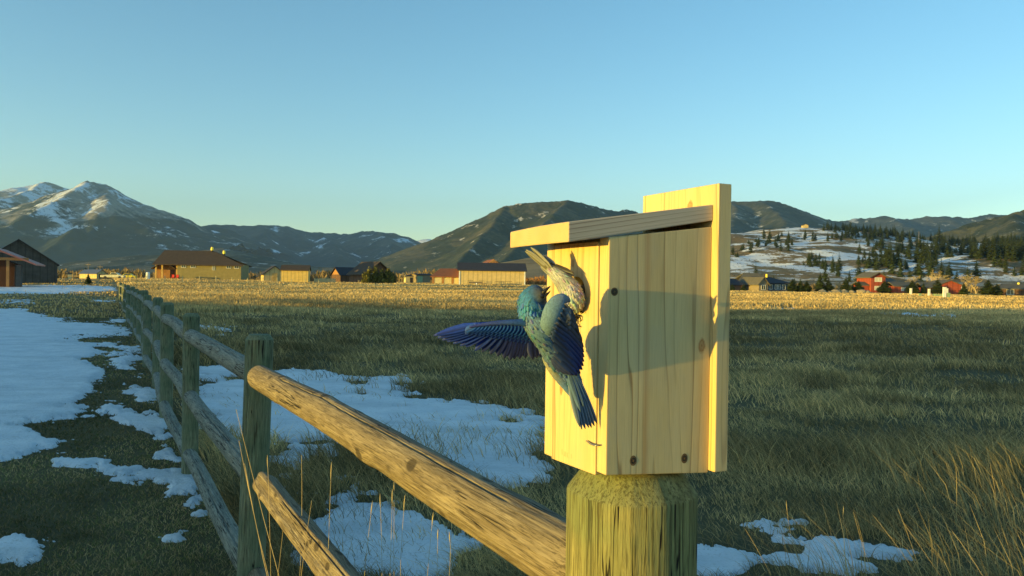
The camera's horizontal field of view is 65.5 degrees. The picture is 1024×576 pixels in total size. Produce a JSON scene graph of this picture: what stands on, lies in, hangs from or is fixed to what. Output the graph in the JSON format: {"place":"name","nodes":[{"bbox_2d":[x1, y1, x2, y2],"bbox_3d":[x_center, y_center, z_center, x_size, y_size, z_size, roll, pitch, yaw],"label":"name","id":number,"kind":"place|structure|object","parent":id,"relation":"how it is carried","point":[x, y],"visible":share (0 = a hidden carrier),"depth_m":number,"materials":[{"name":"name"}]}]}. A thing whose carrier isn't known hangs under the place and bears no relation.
{"place":"outdoors","nodes":[
{"label":"outdoors","id":0,"kind":"place"},
{"bbox_2d":[0,278,236,575],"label":"lawn grass","id":1,"kind":"structure","parent":0,"point":[93,317],"depth_m":4.94,"materials":[{"name":"plant"}]},
{"bbox_2d":[0,180,290,263],"bbox_3d":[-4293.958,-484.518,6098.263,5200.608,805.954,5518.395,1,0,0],"label":"mountain","id":2,"kind":"structure","parent":0,"point":[83,221],"depth_m":4527.41,"materials":[{"name":"stone"}]},
{"bbox_2d":[58,248,333,276],"bbox_3d":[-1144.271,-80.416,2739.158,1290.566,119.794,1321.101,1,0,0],"label":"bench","id":3,"kind":"object","parent":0,"point":[255,262],"visible":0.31,"depth_m":2536.58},
{"bbox_2d":[201,224,420,266],"bbox_3d":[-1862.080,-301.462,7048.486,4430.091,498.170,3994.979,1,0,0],"label":"mountain","id":4,"kind":"structure","parent":0,"point":[318,249],"depth_m":6639.57,"materials":[{"name":"stone"}]},
{"bbox_2d":[418,239,430,242],"bbox_3d":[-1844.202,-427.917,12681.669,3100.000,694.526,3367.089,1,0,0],"label":"mountain","id":5,"kind":"structure","parent":0,"point":[423,240],"depth_m":12409.73,"materials":[{"name":"snow"}]},
{"bbox_2d":[404,255,546,278],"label":"grass hill","id":6,"kind":"structure","parent":0,"point":[533,268],"depth_m":691.80,"materials":[{"name":"plant"}]},
{"bbox_2d":[368,200,642,273],"bbox_3d":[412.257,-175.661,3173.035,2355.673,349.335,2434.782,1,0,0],"label":"mountain","id":7,"kind":"structure","parent":0,"point":[483,239],"depth_m":2913.17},
{"bbox_2d":[0,277,1023,575],"bbox_3d":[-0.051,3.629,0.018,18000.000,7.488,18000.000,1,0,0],"label":"ground","id":8,"kind":"structure","parent":0,"point":[214,540],"depth_m":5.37,"materials":[{"name":"plant"}]},
{"bbox_2d":[0,248,44,286],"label":"log cabin","id":9,"kind":"object","parent":8,"relation":"on","point":[11,273],"visible":0.77,"depth_m":85.96,"materials":[{"name":"brown wood"}]},
{"bbox_2d":[0,239,59,282],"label":"grey barn","id":10,"kind":"structure","parent":8,"relation":"on","point":[32,273],"depth_m":112.99,"materials":[{"name":"wood"}]},
{"bbox_2d":[83,273,92,284],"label":"spruce tree","id":11,"kind":"object","parent":8,"relation":"on","point":[88,281],"visible":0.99,"depth_m":104.86,"materials":[{"name":"green plant"}]},
{"bbox_2d":[78,269,107,278],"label":"blue roof barn","id":12,"kind":"structure","parent":8,"relation":"on","point":[95,273],"depth_m":250.84,"materials":[{"name":"beige"}]},
{"bbox_2d":[100,273,125,278],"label":"parked truck","id":13,"kind":"object","parent":8,"relation":"on","point":[117,275],"visible":0.92,"depth_m":189.24,"materials":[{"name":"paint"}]},
{"bbox_2d":[123,273,136,277],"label":"parked car","id":14,"kind":"object","parent":8,"relation":"on","point":[130,275],"visible":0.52,"depth_m":229.27,"materials":[{"name":"paint"}]},
{"bbox_2d":[151,247,251,279],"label":"ranch house","id":15,"kind":"structure","parent":8,"relation":"on","point":[211,264],"depth_m":200.94,"materials":[{"name":"tan siding"},{"name":"orange timber"},{"name":"brown roof shingles"}]},
{"bbox_2d":[170,270,174,277],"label":"door","id":16,"kind":"structure","parent":15,"relation":"in","point":[172,272],"depth_m":201.07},
{"bbox_2d":[146,276,318,283],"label":"wire fence","id":17,"kind":"object","parent":8,"relation":"on","point":[247,279],"visible":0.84,"depth_m":140.19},
{"bbox_2d":[260,266,280,280],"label":"dark roof shed","id":18,"kind":"structure","parent":8,"relation":"on","point":[272,273],"depth_m":191.83,"materials":[{"name":"beige"}]},
{"bbox_2d":[272,273,276,280],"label":"door","id":19,"kind":"structure","parent":18,"relation":"in","point":[274,275],"depth_m":191.91,"materials":[{"name":"white metal"}]},
{"bbox_2d":[280,265,310,281],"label":"yellow shed","id":20,"kind":"structure","parent":8,"relation":"on","point":[300,273],"depth_m":180.12,"materials":[{"name":"wood"}]},
{"bbox_2d":[314,278,335,282],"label":"board fence","id":21,"kind":"object","parent":8,"relation":"on","point":[321,280],"visible":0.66,"depth_m":200.00,"materials":[{"name":"wood"}]},
{"bbox_2d":[329,267,354,281],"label":"gabled cottage","id":22,"kind":"structure","parent":8,"relation":"on","point":[339,274],"depth_m":239.82,"materials":[{"name":"brown"}]},
{"bbox_2d":[361,267,371,282],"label":"shrub","id":23,"kind":"object","parent":8,"relation":"on","point":[366,277],"visible":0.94,"depth_m":194.10,"materials":[{"name":"green plant"}]},
{"bbox_2d":[346,262,397,281],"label":"steep roof house","id":24,"kind":"structure","parent":8,"relation":"on","point":[356,273],"depth_m":225.66,"materials":[{"name":"brown"}]},
{"bbox_2d":[369,265,378,282],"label":"shrub","id":25,"kind":"object","parent":8,"relation":"on","point":[374,275],"visible":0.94,"depth_m":194.08,"materials":[{"name":"green plant"}]},
{"bbox_2d":[377,269,384,282],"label":"shrub","id":26,"kind":"object","parent":8,"relation":"on","point":[381,277],"visible":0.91,"depth_m":194.08,"materials":[{"name":"green plant"}]},
{"bbox_2d":[384,268,396,282],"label":"shrub","id":27,"kind":"object","parent":8,"relation":"on","point":[391,276],"visible":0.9,"depth_m":194.19,"materials":[{"name":"green plant"}]},
{"bbox_2d":[119,283,697,575],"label":"post and rail fence","id":28,"kind":"object","parent":8,"relation":"on","point":[631,525],"visible":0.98,"depth_m":1.73,"materials":[{"name":"brown wood"}]},
{"bbox_2d":[510,183,730,474],"bbox_3d":[0.123,0.045,0.941,0.211,0.334,0.151,1,0,-26],"label":"birdhouse","id":29,"kind":"object","parent":28,"relation":"on","point":[654,330],"visible":0.84,"depth_m":0.90,"materials":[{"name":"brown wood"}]},
{"bbox_2d":[434,285,597,428],"bbox_3d":[0.017,0.074,0.814,0.185,0.155,0.072,1,0,-23],"label":"bluebird","id":30,"kind":"object","parent":29,"relation":"attached to","point":[549,332],"visible":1,"depth_m":0.81,"materials":[{"name":"blue"}]},
{"bbox_2d":[525,247,586,326],"bbox_3d":[0.065,0.005,0.902,0.092,0.102,0.045,1,0,-25],"label":"bluebird","id":31,"kind":"object","parent":29,"relation":"attached to","point":[565,282],"visible":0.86,"depth_m":0.89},
{"bbox_2d":[404,275,413,282],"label":"white shed","id":32,"kind":"structure","parent":8,"relation":"on","point":[408,278],"depth_m":219.02,"materials":[{"name":"wood"}]},
{"bbox_2d":[409,273,431,282],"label":"grey shed","id":33,"kind":"structure","parent":8,"relation":"on","point":[421,278],"depth_m":218.92,"materials":[{"name":"wood"}]},
{"bbox_2d":[417,276,422,282],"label":"door","id":34,"kind":"structure","parent":33,"relation":"in","point":[419,278],"depth_m":218.42,"materials":[{"name":"green metal"}]},
{"bbox_2d":[430,268,458,283],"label":"garage","id":35,"kind":"structure","parent":8,"relation":"on","point":[445,275],"depth_m":193.08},
{"bbox_2d":[434,278,441,283],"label":"garage door","id":36,"kind":"structure","parent":35,"relation":"in","point":[437,280],"depth_m":192.66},
{"bbox_2d":[444,278,450,283],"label":"garage door","id":37,"kind":"structure","parent":35,"relation":"in","point":[446,280],"depth_m":192.90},
{"bbox_2d":[454,278,458,283],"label":"garage door","id":38,"kind":"structure","parent":35,"relation":"in","point":[456,280],"depth_m":193.13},
{"bbox_2d":[0,285,954,575],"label":"snow patches","id":39,"kind":"object","parent":8,"relation":"on","point":[46,373],"visible":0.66,"depth_m":7.09,"materials":[{"name":"snow"}]},
{"bbox_2d":[483,259,498,262],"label":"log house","id":40,"kind":"structure","parent":8,"relation":"on","point":[491,261],"depth_m":261.10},
{"bbox_2d":[457,262,528,284],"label":"metal workshop","id":41,"kind":"structure","parent":8,"relation":"on","point":[494,273],"depth_m":190.20,"materials":[{"name":"beige"}]},
{"bbox_2d":[57,267,982,293],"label":"willow brush","id":42,"kind":"object","parent":8,"relation":"on","point":[138,273],"visible":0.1,"depth_m":319.95,"materials":[{"name":"orange plant"}]},
{"bbox_2d":[525,275,546,284],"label":"orange willow brush","id":43,"kind":"object","parent":8,"relation":"on","point":[540,280],"visible":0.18,"depth_m":233.24,"materials":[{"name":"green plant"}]},
{"bbox_2d":[236,410,1000,575],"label":"seeding grass stalks","id":44,"kind":"object","parent":8,"relation":"on","point":[451,524],"visible":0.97,"depth_m":2.29,"materials":[{"name":"plant"}]},
{"bbox_2d":[730,279,742,290],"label":"dark house","id":45,"kind":"structure","parent":8,"relation":"on","point":[737,284],"depth_m":225.80,"materials":[{"name":"grey"}]},
{"bbox_2d":[740,274,789,290],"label":"blue house","id":46,"kind":"structure","parent":8,"relation":"on","point":[765,282],"depth_m":225.41,"materials":[{"name":"grey"}]},
{"bbox_2d":[735,273,760,280],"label":"brown roof wing","id":47,"kind":"structure","parent":46,"relation":"attached to","point":[740,277],"depth_m":241.67,"materials":[{"name":"brown"}]},
{"bbox_2d":[787,280,798,291],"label":"pine tree","id":48,"kind":"object","parent":8,"relation":"on","point":[791,286],"visible":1,"depth_m":204.30,"materials":[{"name":"green plant"}]},
{"bbox_2d":[797,278,804,291],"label":"spruce tree","id":49,"kind":"object","parent":8,"relation":"on","point":[800,286],"visible":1,"depth_m":204.58,"materials":[{"name":"green plant"}]},
{"bbox_2d":[802,281,811,291],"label":"pine tree","id":50,"kind":"object","parent":8,"relation":"on","point":[807,287],"visible":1,"depth_m":204.26,"materials":[{"name":"green plant"}]},
{"bbox_2d":[813,273,824,290],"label":"spruce tree","id":51,"kind":"object","parent":8,"relation":"on","point":[820,285],"visible":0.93,"depth_m":204.52,"materials":[{"name":"green plant"}]},
{"bbox_2d":[823,277,833,290],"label":"spruce tree","id":52,"kind":"object","parent":8,"relation":"on","point":[829,286],"visible":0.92,"depth_m":204.59,"materials":[{"name":"green plant"}]},
{"bbox_2d":[831,289,841,292],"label":"boulder","id":53,"kind":"object","parent":8,"relation":"on","point":[836,291],"visible":0.59,"depth_m":199.21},
{"bbox_2d":[839,277,851,290],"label":"spruce tree","id":54,"kind":"object","parent":8,"relation":"on","point":[846,286],"visible":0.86,"depth_m":204.40,"materials":[{"name":"green plant"}]},
{"bbox_2d":[854,280,864,290],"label":"pine tree","id":55,"kind":"object","parent":8,"relation":"on","point":[858,285],"visible":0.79,"depth_m":204.55,"materials":[{"name":"green plant"}]},
{"bbox_2d":[855,289,865,292],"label":"boulder","id":56,"kind":"object","parent":8,"relation":"on","point":[860,291],"visible":0.6,"depth_m":199.37,"materials":[{"name":"stone"}]},
{"bbox_2d":[729,425,1023,575],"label":"long straw grass","id":57,"kind":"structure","parent":8,"relation":"on","point":[956,505],"depth_m":4.32,"materials":[{"name":"plant"}]},
{"bbox_2d":[851,272,917,292],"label":"red house","id":58,"kind":"structure","parent":8,"relation":"on","point":[871,281],"depth_m":224.87,"materials":[{"name":"wood"}]},
{"bbox_2d":[875,277,881,281],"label":"window","id":59,"kind":"structure","parent":58,"relation":"in","point":[877,279],"depth_m":224.81,"materials":[{"name":"glass"}]},
{"bbox_2d":[876,280,892,292],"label":"pine tree","id":60,"kind":"object","parent":8,"relation":"on","point":[884,287],"visible":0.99,"depth_m":204.24,"materials":[{"name":"green plant"}]},
{"bbox_2d":[904,280,919,293],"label":"pine tree","id":61,"kind":"object","parent":8,"relation":"on","point":[912,285],"visible":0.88,"depth_m":204.28,"materials":[{"name":"green plant"}]},
{"bbox_2d":[908,275,919,281],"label":"cottonwood tree","id":62,"kind":"object","parent":8,"relation":"on","point":[914,279],"visible":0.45,"depth_m":268.21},
{"bbox_2d":[920,282,927,293],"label":"spruce tree","id":63,"kind":"object","parent":8,"relation":"on","point":[923,290],"visible":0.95,"depth_m":204.70,"materials":[{"name":"green plant"}]},
{"bbox_2d":[930,278,942,293],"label":"spruce tree","id":64,"kind":"object","parent":8,"relation":"on","point":[937,288],"visible":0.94,"depth_m":204.39,"materials":[{"name":"green plant"}]},
{"bbox_2d":[916,280,961,294],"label":"red barn","id":65,"kind":"structure","parent":8,"relation":"on","point":[953,287],"depth_m":217.99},
{"bbox_2d":[928,271,950,279],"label":"cottonwood tree","id":66,"kind":"object","parent":8,"relation":"on","point":[932,274],"visible":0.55,"depth_m":277.98,"materials":[{"name":"plant"}]},
{"bbox_2d":[942,287,946,296],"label":"utility pedestal","id":67,"kind":"object","parent":8,"relation":"on","point":[944,292],"visible":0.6,"depth_m":129.82,"materials":[{"name":"white paint"}]},
{"bbox_2d":[958,284,970,294],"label":"spruce tree","id":68,"kind":"object","parent":8,"relation":"on","point":[964,289],"visible":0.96,"depth_m":204.46,"materials":[{"name":"green plant"}]},
{"bbox_2d":[959,275,981,293],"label":"cottonwood tree","id":69,"kind":"object","parent":8,"relation":"on","point":[970,279],"visible":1,"depth_m":267.79,"materials":[{"name":"plant"}]},
{"bbox_2d":[978,279,995,294],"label":"pine tree","id":70,"kind":"object","parent":8,"relation":"on","point":[987,289],"visible":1,"depth_m":204.16,"materials":[{"name":"green plant"}]},
{"bbox_2d":[993,284,1003,294],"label":"pine tree","id":71,"kind":"object","parent":8,"relation":"on","point":[999,290],"visible":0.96,"depth_m":204.20,"materials":[{"name":"green plant"}]},
{"bbox_2d":[998,283,1023,295],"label":"brown house","id":72,"kind":"structure","parent":8,"relation":"on","point":[1010,289],"depth_m":215.53,"materials":[{"name":"brown"}]},
{"bbox_2d":[1006,290,1013,294],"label":"window","id":73,"kind":"structure","parent":72,"relation":"in","point":[1008,292],"depth_m":215.38,"materials":[{"name":"glass"}]},
{"bbox_2d":[0,0,1023,240],"label":"sky","id":74,"kind":"structure","parent":0,"point":[417,120],"materials":[{"name":"blue"}]},
{"bbox_2d":[731,200,1005,237],"bbox_3d":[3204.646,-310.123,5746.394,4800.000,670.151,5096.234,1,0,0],"label":"mountain","id":75,"kind":"structure","parent":0,"point":[747,216],"depth_m":4503.47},
{"bbox_2d":[730,227,1023,288],"bbox_3d":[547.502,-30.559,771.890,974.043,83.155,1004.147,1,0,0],"label":"snowy foothill","id":76,"kind":"structure","parent":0,"point":[771,258],"depth_m":612.66,"materials":[{"name":"snow"}]},
{"bbox_2d":[822,265,828,281],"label":"pine tree","id":77,"kind":"object","parent":76,"relation":"on","point":[824,277],"visible":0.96,"depth_m":380.64,"materials":[{"name":"plant"}]},
{"bbox_2d":[829,255,835,272],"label":"pine tree","id":78,"kind":"object","parent":76,"relation":"on","point":[832,267],"visible":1,"depth_m":453.95,"materials":[{"name":"plant"}]},
{"bbox_2d":[837,252,842,270],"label":"pine tree","id":79,"kind":"object","parent":76,"relation":"on","point":[838,263],"visible":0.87,"depth_m":465.34,"materials":[{"name":"plant"}]},
{"bbox_2d":[853,260,861,281],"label":"pine tree","id":80,"kind":"object","parent":76,"relation":"on","point":[857,270],"visible":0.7,"depth_m":369.31,"materials":[{"name":"plant"}]},
{"bbox_2d":[864,259,871,268],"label":"pine tree","id":81,"kind":"object","parent":76,"relation":"on","point":[867,265],"visible":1,"depth_m":472.91,"materials":[{"name":"plant"}]},
{"bbox_2d":[730,258,1017,285],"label":"hillside scrub","id":82,"kind":"object","parent":76,"relation":"on","point":[874,267],"visible":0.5,"depth_m":450.33,"materials":[{"name":"plant"}]},
{"bbox_2d":[873,253,880,269],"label":"pine tree","id":83,"kind":"object","parent":76,"relation":"on","point":[877,264],"visible":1,"depth_m":465.39,"materials":[{"name":"plant"}]},
{"bbox_2d":[881,249,888,266],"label":"pine tree","id":84,"kind":"object","parent":76,"relation":"on","point":[885,258],"visible":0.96,"depth_m":477.16,"materials":[{"name":"plant"}]},
{"bbox_2d":[885,256,895,266],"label":"pine tree","id":85,"kind":"object","parent":76,"relation":"on","point":[889,261],"visible":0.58,"depth_m":473.58,"materials":[{"name":"plant"}]},
{"bbox_2d":[887,256,896,273],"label":"pine tree","id":86,"kind":"object","parent":76,"relation":"on","point":[891,268],"visible":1,"depth_m":454.02,"materials":[{"name":"plant"}]},
{"bbox_2d":[895,249,902,264],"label":"pine tree","id":87,"kind":"object","parent":76,"relation":"on","point":[897,259],"visible":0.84,"depth_m":476.96,"materials":[{"name":"plant"}]},
{"bbox_2d":[896,264,904,276],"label":"pine tree","id":88,"kind":"object","parent":76,"relation":"on","point":[899,274],"visible":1,"depth_m":446.27,"materials":[{"name":"plant"}]},
{"bbox_2d":[898,255,903,269],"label":"pine tree","id":89,"kind":"object","parent":76,"relation":"on","point":[900,261],"visible":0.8,"depth_m":461.59,"materials":[{"name":"plant"}]},
{"bbox_2d":[905,246,912,259],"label":"pine tree","id":90,"kind":"object","parent":76,"relation":"on","point":[908,255],"visible":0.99,"depth_m":503.98,"materials":[{"name":"plant"}]},
{"bbox_2d":[913,244,920,258],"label":"pine tree","id":91,"kind":"object","parent":76,"relation":"on","point":[917,253],"visible":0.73,"depth_m":488.54,"materials":[{"name":"plant"}]},
{"bbox_2d":[912,259,921,274],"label":"pine tree","id":92,"kind":"object","parent":76,"relation":"on","point":[916,271],"visible":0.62,"depth_m":450.23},
{"bbox_2d":[914,258,925,280],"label":"pine tree","id":93,"kind":"object","parent":76,"relation":"on","point":[919,269],"visible":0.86,"depth_m":380.53,"materials":[{"name":"plant"}]},
{"bbox_2d":[917,238,922,248],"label":"pine tree","id":94,"kind":"object","parent":76,"relation":"on","point":[920,243],"visible":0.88,"depth_m":708.35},
{"bbox_2d":[918,249,924,263],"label":"pine tree","id":95,"kind":"object","parent":76,"relation":"on","point":[921,256],"visible":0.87,"depth_m":477.20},
{"bbox_2d":[918,240,926,262],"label":"pine tree","id":96,"kind":"object","parent":76,"relation":"on","point":[924,255],"visible":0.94,"depth_m":476.77,"materials":[{"name":"plant"}]},
{"bbox_2d":[925,253,929,267],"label":"pine tree","id":97,"kind":"object","parent":76,"relation":"on","point":[927,263],"visible":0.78,"depth_m":465.53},
{"bbox_2d":[926,258,934,275],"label":"pine tree","id":98,"kind":"object","parent":76,"relation":"on","point":[930,268],"visible":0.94,"depth_m":446.04,"materials":[{"name":"plant"}]},
{"bbox_2d":[841,223,1023,261],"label":"pine wood","id":99,"kind":"object","parent":76,"relation":"on","point":[1015,252],"visible":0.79,"depth_m":694.43,"materials":[{"name":"plant"}]},
{"bbox_2d":[933,256,938,264],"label":"pine tree","id":100,"kind":"object","parent":76,"relation":"on","point":[936,262],"visible":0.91,"depth_m":477.11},
{"bbox_2d":[936,227,941,240],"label":"pine tree","id":101,"kind":"object","parent":76,"relation":"on","point":[939,235],"visible":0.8,"depth_m":986.22,"materials":[{"name":"plant"}]},
{"bbox_2d":[937,255,944,276],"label":"pine tree","id":102,"kind":"object","parent":76,"relation":"on","point":[941,271],"visible":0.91,"depth_m":446.26,"materials":[{"name":"plant"}]},
{"bbox_2d":[943,242,949,256],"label":"pine tree","id":103,"kind":"object","parent":76,"relation":"on","point":[947,252],"visible":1,"depth_m":538.67,"materials":[{"name":"plant"}]},
{"bbox_2d":[946,259,952,277],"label":"pine tree","id":104,"kind":"object","parent":76,"relation":"on","point":[949,272],"visible":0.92,"depth_m":442.39,"materials":[{"name":"plant"}]},
{"bbox_2d":[962,267,971,280],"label":"pine tree","id":105,"kind":"object","parent":76,"relation":"on","point":[968,273],"visible":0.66,"depth_m":396.09,"materials":[{"name":"plant"}]},
{"bbox_2d":[971,255,980,279],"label":"pine tree","id":106,"kind":"object","parent":76,"relation":"on","point":[976,272],"visible":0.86,"depth_m":403.62,"materials":[{"name":"plant"}]},
{"bbox_2d":[990,245,998,266],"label":"pine tree","id":107,"kind":"object","parent":76,"relation":"on","point":[994,260],"visible":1,"depth_m":480.98,"materials":[{"name":"plant"}]},
{"bbox_2d":[996,252,1003,267],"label":"pine tree","id":108,"kind":"object","parent":76,"relation":"on","point":[999,264],"visible":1,"depth_m":477.14,"materials":[{"name":"plant"}]},
{"bbox_2d":[1002,253,1008,267],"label":"pine tree","id":109,"kind":"object","parent":76,"relation":"on","point":[1005,262],"visible":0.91,"depth_m":473.25,"materials":[{"name":"plant"}]},
{"bbox_2d":[1011,264,1017,275],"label":"pine tree","id":110,"kind":"object","parent":76,"relation":"on","point":[1014,272],"visible":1,"depth_m":453.95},
{"bbox_2d":[1018,267,1023,275],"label":"pine tree","id":111,"kind":"object","parent":76,"relation":"on","point":[1021,272],"visible":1,"depth_m":453.95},
{"bbox_2d":[925,210,1023,242],"bbox_3d":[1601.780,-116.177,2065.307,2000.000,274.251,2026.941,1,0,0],"label":"forested ridge","id":112,"kind":"structure","parent":0,"point":[1012,223],"depth_m":1881.68,"materials":[{"name":"green plant"}]}
]}

